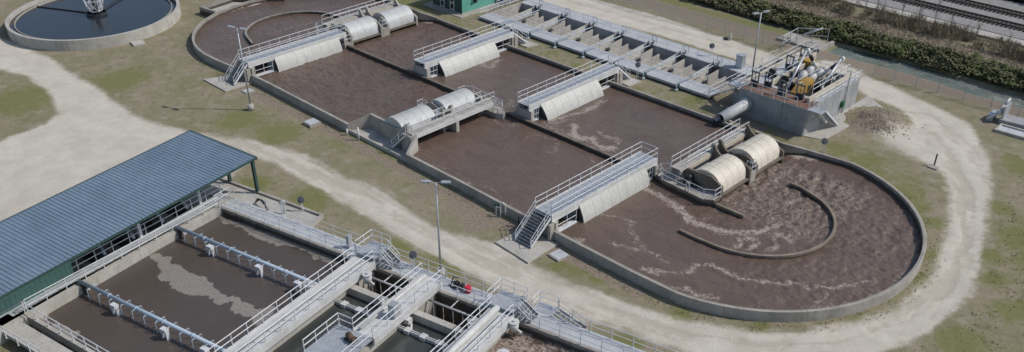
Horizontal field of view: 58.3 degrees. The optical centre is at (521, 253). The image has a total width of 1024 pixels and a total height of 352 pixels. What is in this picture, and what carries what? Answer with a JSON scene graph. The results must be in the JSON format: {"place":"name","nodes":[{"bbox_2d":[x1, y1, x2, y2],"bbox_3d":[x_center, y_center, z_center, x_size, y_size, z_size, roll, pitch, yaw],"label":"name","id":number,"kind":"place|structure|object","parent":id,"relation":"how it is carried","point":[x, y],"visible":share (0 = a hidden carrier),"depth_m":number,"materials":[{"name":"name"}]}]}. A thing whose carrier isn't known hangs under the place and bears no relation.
{"place":"outdoors","nodes":[
{"label":"outdoors","id":0,"kind":"place"},
{"bbox_2d":[70,193,211,274],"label":"pavement","id":1,"kind":"structure","parent":0,"point":[117,247],"depth_m":83.49,"materials":[{"name":"concrete"}]},
{"bbox_2d":[79,244,108,262],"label":"air blower","id":2,"kind":"object","parent":1,"relation":"on","point":[98,256],"visible":0.33,"depth_m":79.55,"materials":[{"name":"metal"}]},
{"bbox_2d":[108,228,136,246],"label":"air blower","id":3,"kind":"object","parent":1,"relation":"on","point":[124,242],"visible":0.33,"depth_m":81.64,"materials":[{"name":"metal"}]},
{"bbox_2d":[140,212,165,229],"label":"air blower","id":4,"kind":"object","parent":1,"relation":"on","point":[153,221],"visible":0.27,"depth_m":83.91,"materials":[{"name":"metal"}]},
{"bbox_2d":[163,199,188,216],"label":"air blower","id":5,"kind":"object","parent":1,"relation":"on","point":[179,207],"visible":0.3,"depth_m":85.91,"materials":[{"name":"metal"}]},
{"bbox_2d":[203,74,251,91],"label":"pavement","id":6,"kind":"structure","parent":0,"point":[220,82],"depth_m":111.44,"materials":[{"name":"concrete"}]},
{"bbox_2d":[200,180,317,224],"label":"pavement","id":7,"kind":"structure","parent":0,"point":[244,194],"depth_m":88.25,"materials":[{"name":"concrete"}]},
{"bbox_2d":[254,198,285,215],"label":"pad pipework","id":8,"kind":"object","parent":7,"relation":"on","point":[282,202],"visible":0.79,"depth_m":85.82,"materials":[{"name":"metal"}]},
{"bbox_2d":[0,0,993,351],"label":"road","id":9,"kind":"structure","parent":0,"point":[88,132],"depth_m":91.18,"materials":[{"name":"beige gravel"}]},
{"bbox_2d":[497,348,509,351],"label":"skimmer pot","id":10,"kind":"object","parent":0,"point":[503,350],"visible":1,"depth_m":67.46,"materials":[{"name":"white metal"}]},
{"bbox_2d":[495,0,519,5],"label":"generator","id":11,"kind":"object","parent":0,"point":[506,1],"visible":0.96,"depth_m":135.93,"materials":[{"name":"metal"}]},
{"bbox_2d":[0,0,1023,351],"bbox_3d":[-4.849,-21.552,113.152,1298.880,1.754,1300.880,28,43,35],"label":"ground","id":12,"kind":"structure","parent":0,"point":[178,92],"depth_m":98.26,"materials":[{"name":"green plant"}]},
{"bbox_2d":[0,300,22,313],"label":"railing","id":13,"kind":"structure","parent":12,"relation":"on","point":[11,307],"depth_m":72.38,"materials":[{"name":"metal"}]},
{"bbox_2d":[5,0,180,50],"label":"round clarifier","id":14,"kind":"object","parent":12,"relation":"on","point":[168,21],"visible":0.94,"depth_m":122.01,"materials":[{"name":"concrete"}]},
{"bbox_2d":[37,0,116,16],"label":"drive","id":15,"kind":"structure","parent":14,"relation":"in","point":[95,9],"depth_m":129.08,"materials":[{"name":"metal"}]},
{"bbox_2d":[9,0,175,39],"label":"water","id":16,"kind":"structure","parent":14,"relation":"in","point":[121,16],"depth_m":128.10,"materials":[{"name":"blue liquid"}]},
{"bbox_2d":[0,130,259,315],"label":"metal shed","id":17,"kind":"structure","parent":12,"relation":"on","point":[44,243],"depth_m":79.14,"materials":[{"name":"paint"}]},
{"bbox_2d":[130,40,145,46],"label":"access hatch","id":18,"kind":"object","parent":12,"relation":"on","point":[137,43],"visible":1,"depth_m":122.33,"materials":[{"name":"concrete"}]},
{"bbox_2d":[227,25,253,110],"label":"street lamp","id":19,"kind":"object","parent":12,"relation":"on","point":[250,105],"visible":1,"depth_m":103.03,"materials":[{"name":"metal"}]},
{"bbox_2d":[241,88,254,93],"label":"access hatch","id":20,"kind":"object","parent":12,"relation":"on","point":[249,89],"visible":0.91,"depth_m":109.73,"materials":[{"name":"concrete"}]},
{"bbox_2d":[220,178,323,226],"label":"kerb","id":21,"kind":"structure","parent":12,"relation":"on","point":[320,216],"depth_m":88.02,"materials":[{"name":"concrete"}]},
{"bbox_2d":[297,196,304,211],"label":"disc on post","id":22,"kind":"object","parent":12,"relation":"on","point":[300,199],"visible":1,"depth_m":85.93,"materials":[{"name":"metal"}]},
{"bbox_2d":[303,118,320,127],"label":"access hatch","id":23,"kind":"object","parent":12,"relation":"on","point":[311,122],"visible":1,"depth_m":102.11,"materials":[{"name":"concrete"}]},
{"bbox_2d":[0,183,645,351],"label":"aeration tank","id":24,"kind":"object","parent":12,"relation":"on","point":[16,322],"visible":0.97,"depth_m":77.16,"materials":[{"name":"concrete"}]},
{"bbox_2d":[77,279,226,351],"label":"air header pipe","id":25,"kind":"object","parent":24,"relation":"attached to","point":[114,307],"visible":1,"depth_m":71.19,"materials":[{"name":"metal"}]},
{"bbox_2d":[29,215,343,351],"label":"water","id":26,"kind":"structure","parent":24,"relation":"in","point":[197,290],"depth_m":75.55,"materials":[{"name":"brown liquid"}]},
{"bbox_2d":[174,225,317,293],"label":"air header pipe","id":27,"kind":"object","parent":24,"relation":"attached to","point":[210,247],"visible":0.94,"depth_m":78.11,"materials":[{"name":"metal"}]},
{"bbox_2d":[205,244,376,351],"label":"cross walkway","id":28,"kind":"structure","parent":24,"relation":"on","point":[277,329],"depth_m":71.55,"materials":[{"name":"grey concrete"}]},
{"bbox_2d":[303,281,313,290],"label":"skimmer pot","id":29,"kind":"object","parent":28,"relation":"hanging from","point":[310,285],"visible":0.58,"depth_m":74.22,"materials":[{"name":"white metal"}]},
{"bbox_2d":[362,271,374,288],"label":"skimmer pot","id":30,"kind":"object","parent":28,"relation":"hanging from","point":[367,277],"visible":1,"depth_m":75.33,"materials":[{"name":"white metal"}]},
{"bbox_2d":[345,233,351,247],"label":"valve cabinet","id":31,"kind":"object","parent":24,"relation":"on","point":[348,239],"visible":0.93,"depth_m":79.41,"materials":[{"name":"grey metal"}]},
{"bbox_2d":[354,229,400,270],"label":"grated platform","id":32,"kind":"structure","parent":24,"relation":"on","point":[378,248],"depth_m":77.52,"materials":[{"name":"paint"}]},
{"bbox_2d":[409,251,416,268],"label":"disc on post","id":33,"kind":"object","parent":24,"relation":"on","point":[412,255],"visible":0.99,"depth_m":76.48,"materials":[{"name":"metal"}]},
{"bbox_2d":[450,276,464,289],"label":"hose pile","id":34,"kind":"object","parent":24,"relation":"on","point":[461,285],"visible":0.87,"depth_m":74.70,"materials":[{"name":"black rubber"}]},
{"bbox_2d":[465,285,470,293],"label":"red drum","id":35,"kind":"object","parent":24,"relation":"on","point":[467,287],"visible":0.95,"depth_m":74.17,"materials":[{"name":"plastic"}]},
{"bbox_2d":[486,278,538,322],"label":"grated platform","id":36,"kind":"structure","parent":24,"relation":"on","point":[503,299],"depth_m":71.54,"materials":[{"name":"paint"}]},
{"bbox_2d":[421,180,450,275],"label":"street lamp","id":37,"kind":"object","parent":12,"relation":"on","point":[440,267],"visible":0.85,"depth_m":74.99,"materials":[{"name":"metal"}]},
{"bbox_2d":[423,1,501,17],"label":"pavement","id":38,"kind":"structure","parent":12,"relation":"on","point":[441,9],"depth_m":133.67,"materials":[{"name":"concrete"}]},
{"bbox_2d":[432,0,494,14],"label":"control building","id":39,"kind":"structure","parent":12,"relation":"on","point":[462,7],"depth_m":133.15,"materials":[{"name":"paint"}]},
{"bbox_2d":[449,0,454,10],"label":"door","id":40,"kind":"structure","parent":39,"relation":"in","point":[451,1],"depth_m":132.90,"materials":[{"name":"white metal"}]},
{"bbox_2d":[494,202,505,216],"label":"hose stand","id":41,"kind":"object","parent":12,"relation":"on","point":[496,205],"visible":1,"depth_m":85.80,"materials":[{"name":"white metal"}]},
{"bbox_2d":[335,247,677,351],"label":"settling tank","id":42,"kind":"object","parent":12,"relation":"on","point":[448,320],"visible":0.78,"depth_m":73.23,"materials":[{"name":"concrete"}]},
{"bbox_2d":[273,294,378,351],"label":"water","id":43,"kind":"structure","parent":42,"relation":"in","point":[294,343],"depth_m":72.15,"materials":[{"name":"liquid"}]},
{"bbox_2d":[302,263,441,351],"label":"cross walkway","id":44,"kind":"structure","parent":42,"relation":"attached to","point":[375,329],"depth_m":69.94,"materials":[{"name":"grey concrete"}]},
{"bbox_2d":[344,331,358,343],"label":"gear motor","id":45,"kind":"object","parent":44,"relation":"on","point":[350,337],"visible":0.94,"depth_m":67.78,"materials":[{"name":"metal"}]},
{"bbox_2d":[387,300,399,318],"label":"drive cabinet","id":46,"kind":"object","parent":44,"relation":"on","point":[392,304],"visible":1,"depth_m":69.95,"materials":[{"name":"metal"}]},
{"bbox_2d":[404,317,412,327],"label":"support bracket","id":47,"kind":"object","parent":42,"relation":"attached to","point":[408,320],"visible":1,"depth_m":71.36,"materials":[{"name":"white metal"}]},
{"bbox_2d":[372,321,454,351],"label":"water","id":48,"kind":"structure","parent":42,"relation":"in","point":[398,341],"depth_m":70.31,"materials":[{"name":"liquid"}]},
{"bbox_2d":[430,296,513,351],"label":"cross walkway","id":49,"kind":"structure","parent":42,"relation":"attached to","point":[488,329],"depth_m":68.72,"materials":[{"name":"white metal"}]},
{"bbox_2d":[509,318,521,335],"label":"skimmer pot","id":50,"kind":"object","parent":49,"relation":"hanging from","point":[514,324],"visible":1,"depth_m":70.09,"materials":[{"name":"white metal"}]},
{"bbox_2d":[488,329,575,351],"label":"water","id":51,"kind":"structure","parent":42,"relation":"in","point":[522,342],"depth_m":70.03,"materials":[{"name":"brown liquid"}]},
{"bbox_2d":[532,290,587,328],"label":"outside stairs","id":52,"kind":"structure","parent":42,"relation":"on","point":[548,309],"depth_m":72.25,"materials":[{"name":"metal"}]},
{"bbox_2d":[548,249,569,261],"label":"access hatch","id":53,"kind":"object","parent":12,"relation":"on","point":[558,255],"visible":1,"depth_m":80.42,"materials":[{"name":"concrete"}]},
{"bbox_2d":[192,0,926,322],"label":"racetrack basin","id":54,"kind":"object","parent":12,"relation":"on","point":[368,125],"visible":0.66,"depth_m":93.39,"materials":[{"name":"concrete"}]},
{"bbox_2d":[225,21,347,84],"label":"footbridge","id":55,"kind":"object","parent":54,"relation":"on","point":[299,52],"visible":0.99,"depth_m":114.96,"materials":[{"name":"white metal"}]},
{"bbox_2d":[245,11,341,44],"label":"guide wall","id":56,"kind":"structure","parent":54,"relation":"in","point":[249,27],"depth_m":130.07,"materials":[{"name":"concrete"}]},
{"bbox_2d":[315,0,417,48],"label":"rotor platform","id":57,"kind":"structure","parent":54,"relation":"on","point":[383,25],"depth_m":124.15,"materials":[{"name":"concrete"}]},
{"bbox_2d":[338,16,380,42],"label":"rotor cover","id":58,"kind":"object","parent":57,"relation":"attached to","point":[363,28],"visible":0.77,"depth_m":121.93,"materials":[{"name":"white metal"}]},
{"bbox_2d":[373,5,415,30],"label":"rotor cover","id":59,"kind":"object","parent":57,"relation":"attached to","point":[400,16],"visible":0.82,"depth_m":125.57,"materials":[{"name":"white metal"}]},
{"bbox_2d":[379,85,505,154],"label":"rotor platform","id":60,"kind":"structure","parent":54,"relation":"in","point":[404,136],"depth_m":98.71,"materials":[{"name":"concrete"}]},
{"bbox_2d":[384,104,435,129],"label":"rotor cover","id":61,"kind":"object","parent":60,"relation":"attached to","point":[398,120],"visible":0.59,"depth_m":98.20,"materials":[{"name":"white metal"}]},
{"bbox_2d":[430,88,476,111],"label":"rotor cover","id":62,"kind":"object","parent":60,"relation":"attached to","point":[451,97],"visible":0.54,"depth_m":101.91,"materials":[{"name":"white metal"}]},
{"bbox_2d":[413,20,526,77],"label":"footbridge","id":63,"kind":"object","parent":54,"relation":"on","point":[465,55],"visible":1,"depth_m":115.03,"materials":[{"name":"grey concrete"}]},
{"bbox_2d":[195,0,920,309],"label":"water","id":64,"kind":"structure","parent":54,"relation":"in","point":[872,247],"depth_m":92.25,"materials":[{"name":"brown liquid"}]},
{"bbox_2d":[516,54,629,121],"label":"footbridge","id":65,"kind":"object","parent":54,"relation":"on","point":[561,98],"visible":0.99,"depth_m":105.02,"materials":[{"name":"white metal"}]},
{"bbox_2d":[515,141,658,248],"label":"footbridge","id":66,"kind":"object","parent":54,"relation":"on","point":[605,190],"visible":1,"depth_m":85.58,"materials":[{"name":"white metal"}]},
{"bbox_2d":[656,118,784,206],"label":"rotor platform","id":67,"kind":"structure","parent":54,"relation":"on","point":[699,187],"depth_m":90.05,"materials":[{"name":"concrete"}]},
{"bbox_2d":[698,154,748,196],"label":"rotor cover","id":68,"kind":"object","parent":67,"relation":"attached to","point":[727,172],"visible":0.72,"depth_m":88.82,"materials":[{"name":"beige plastic"}]},
{"bbox_2d":[730,134,781,174],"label":"rotor cover","id":69,"kind":"object","parent":67,"relation":"attached to","point":[763,150],"visible":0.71,"depth_m":92.46,"materials":[{"name":"beige plastic"}]},
{"bbox_2d":[715,203,744,218],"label":"baffle wall","id":70,"kind":"structure","parent":54,"relation":"on","point":[730,210],"depth_m":85.78,"materials":[{"name":"beige concrete"}]},
{"bbox_2d":[678,182,836,259],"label":"guide wall","id":71,"kind":"structure","parent":54,"relation":"in","point":[815,197],"depth_m":81.04,"materials":[{"name":"beige concrete"}]},
{"bbox_2d":[479,0,760,98],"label":"channel tank","id":72,"kind":"object","parent":12,"relation":"on","point":[686,68],"visible":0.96,"depth_m":121.48,"materials":[{"name":"concrete"}]},
{"bbox_2d":[735,52,746,68],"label":"control cabinet","id":73,"kind":"object","parent":72,"relation":"on","point":[740,60],"visible":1,"depth_m":114.34,"materials":[{"name":"metal"}]},
{"bbox_2d":[635,62,640,77],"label":"disc on post","id":74,"kind":"object","parent":12,"relation":"on","point":[638,64],"visible":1,"depth_m":112.52,"materials":[{"name":"metal"}]},
{"bbox_2d":[608,0,783,48],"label":"chain link fence","id":75,"kind":"object","parent":12,"relation":"on","point":[725,29],"visible":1,"depth_m":126.92,"materials":[{"name":"grey metal"}]},
{"bbox_2d":[749,10,769,76],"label":"street lamp","id":76,"kind":"object","parent":12,"relation":"on","point":[754,13],"visible":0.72,"depth_m":110.09,"materials":[{"name":"metal"}]},
{"bbox_2d":[709,41,817,103],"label":"railing","id":77,"kind":"object","parent":12,"relation":"on","point":[735,98],"visible":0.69,"depth_m":108.70,"materials":[{"name":"metal"}]},
{"bbox_2d":[759,49,794,70],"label":"valve pit","id":78,"kind":"object","parent":12,"relation":"on","point":[769,61],"visible":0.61,"depth_m":115.77,"materials":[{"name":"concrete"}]},
{"bbox_2d":[728,44,861,136],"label":"headworks building","id":79,"kind":"structure","parent":12,"relation":"on","point":[776,103],"depth_m":102.15,"materials":[{"name":"grey concrete"}]},
{"bbox_2d":[713,96,752,126],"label":"outfall pipe","id":80,"kind":"object","parent":79,"relation":"attached to","point":[743,104],"visible":0.98,"depth_m":101.45,"materials":[{"name":"white metal"}]},
{"bbox_2d":[768,68,778,78],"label":"roof motor","id":81,"kind":"object","parent":79,"relation":"on","point":[773,71],"visible":0.85,"depth_m":105.20,"materials":[{"name":"black metal"}]},
{"bbox_2d":[781,75,790,82],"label":"roof motor","id":82,"kind":"object","parent":79,"relation":"on","point":[785,78],"visible":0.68,"depth_m":103.92,"materials":[{"name":"black metal"}]},
{"bbox_2d":[786,48,817,89],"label":"inclined conveyor","id":83,"kind":"object","parent":79,"relation":"on","point":[808,50],"visible":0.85,"depth_m":103.34,"materials":[{"name":"white metal"}]},
{"bbox_2d":[790,76,814,94],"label":"screen housing","id":84,"kind":"object","parent":79,"relation":"on","point":[807,82],"visible":0.75,"depth_m":101.66,"materials":[{"name":"yellow paint"}]},
{"bbox_2d":[798,69,809,81],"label":"round duct","id":85,"kind":"object","parent":79,"relation":"on","point":[804,72],"visible":0.62,"depth_m":103.94,"materials":[{"name":"white metal"}]},
{"bbox_2d":[797,56,815,67],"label":"screen housing","id":86,"kind":"object","parent":79,"relation":"on","point":[807,61],"visible":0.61,"depth_m":107.72,"materials":[{"name":"yellow paint"}]},
{"bbox_2d":[807,64,815,74],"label":"round duct","id":87,"kind":"object","parent":79,"relation":"on","point":[811,68],"visible":0.5,"depth_m":105.07,"materials":[{"name":"white metal"}]},
{"bbox_2d":[812,83,823,91],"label":"roof motor","id":88,"kind":"object","parent":79,"relation":"on","point":[817,89],"visible":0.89,"depth_m":102.00,"materials":[{"name":"black metal"}]},
{"bbox_2d":[816,66,825,81],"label":"round duct","id":89,"kind":"object","parent":79,"relation":"on","point":[820,69],"visible":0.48,"depth_m":104.56,"materials":[{"name":"white metal"}]},
{"bbox_2d":[823,74,835,84],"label":"roof motor","id":90,"kind":"object","parent":79,"relation":"on","point":[830,82],"visible":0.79,"depth_m":103.62,"materials":[{"name":"black metal"}]},
{"bbox_2d":[819,56,845,88],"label":"inclined conveyor","id":91,"kind":"object","parent":79,"relation":"on","point":[833,67],"visible":0.97,"depth_m":102.54,"materials":[{"name":"white metal"}]},
{"bbox_2d":[776,27,834,51],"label":"canal gate","id":92,"kind":"structure","parent":12,"relation":"on","point":[792,38],"depth_m":122.65,"materials":[{"name":"concrete"}]},
{"bbox_2d":[821,138,827,152],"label":"disc on post","id":93,"kind":"object","parent":12,"relation":"on","point":[824,140],"visible":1,"depth_m":96.19,"materials":[{"name":"metal"}]},
{"bbox_2d":[694,0,1023,89],"bbox_3d":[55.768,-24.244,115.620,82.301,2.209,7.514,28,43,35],"label":"hedge","id":94,"kind":"object","parent":12,"relation":"on","point":[900,46],"visible":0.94,"depth_m":119.66,"materials":[{"name":"green plant"}]},
{"bbox_2d":[841,106,922,138],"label":"rubble heap","id":95,"kind":"object","parent":12,"relation":"on","point":[875,116],"visible":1,"depth_m":102.45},
{"bbox_2d":[760,0,1023,68],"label":"dry grass","id":96,"kind":"structure","parent":12,"relation":"on","point":[889,28],"depth_m":125.77,"materials":[{"name":"plant"}]},
{"bbox_2d":[797,0,1023,61],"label":"brush","id":97,"kind":"object","parent":12,"relation":"on","point":[1009,49],"visible":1,"depth_m":125.40,"materials":[{"name":"plant"}]},
{"bbox_2d":[927,154,939,169],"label":"marker post","id":98,"kind":"object","parent":12,"relation":"on","point":[933,167],"visible":1,"depth_m":94.16,"materials":[{"name":"metal"}]},
{"bbox_2d":[862,0,1023,39],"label":"ballast bed","id":99,"kind":"object","parent":12,"relation":"on","point":[986,26],"visible":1,"depth_m":132.19,"materials":[{"name":"grey gravel"}]},
{"bbox_2d":[893,0,1023,31],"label":"railway track","id":100,"kind":"structure","parent":99,"relation":"on","point":[1001,23],"depth_m":130.86,"materials":[{"name":"metal"}]},
{"bbox_2d":[943,0,1023,19],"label":"railway track","id":101,"kind":"structure","parent":99,"relation":"on","point":[977,5],"depth_m":133.34,"materials":[{"name":"metal"}]},
{"bbox_2d":[873,58,1023,116],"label":"chain link fence","id":102,"kind":"object","parent":12,"relation":"on","point":[918,73],"visible":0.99,"depth_m":109.04,"materials":[{"name":"grey metal"}]},
{"bbox_2d":[956,175,1023,349],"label":"grass tufts","id":103,"kind":"object","parent":12,"relation":"on","point":[1003,277],"visible":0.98,"depth_m":76.55,"materials":[{"name":"green plant"}]},
{"bbox_2d":[986,98,1023,139],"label":"pump station","id":104,"kind":"object","parent":12,"relation":"on","point":[1011,125],"visible":1,"depth_m":102.12,"materials":[{"name":"grey concrete"}]},
{"bbox_2d":[496,229,557,263],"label":"pavement","id":105,"kind":"structure","parent":0,"point":[524,252],"depth_m":81.62,"materials":[{"name":"concrete"}]},
{"bbox_2d":[518,39,538,47],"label":"pavement","id":106,"kind":"structure","parent":0,"point":[528,44],"depth_m":122.35,"materials":[{"name":"concrete"}]},
{"bbox_2d":[622,77,641,86],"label":"pavement","id":107,"kind":"structure","parent":0,"point":[628,82],"depth_m":112.16,"materials":[{"name":"concrete"}]},
{"bbox_2d":[808,72,818,83],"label":"round duct","id":108,"kind":"object","parent":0,"point":[815,76],"visible":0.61,"depth_m":103.38,"materials":[{"name":"white metal"}]},
{"bbox_2d":[804,96,882,139],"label":"pavement","id":109,"kind":"structure","parent":0,"point":[826,129],"depth_m":102.10,"materials":[{"name":"concrete"}]},
{"bbox_2d":[828,47,1023,107],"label":"canal water","id":110,"kind":"structure","parent":0,"point":[857,55],"depth_m":115.36,"materials":[{"name":"teal liquid"}]},
{"bbox_2d":[839,0,1023,47],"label":"gravel track","id":111,"kind":"structure","parent":0,"point":[980,32],"depth_m":129.65,"materials":[{"name":"gravel"}]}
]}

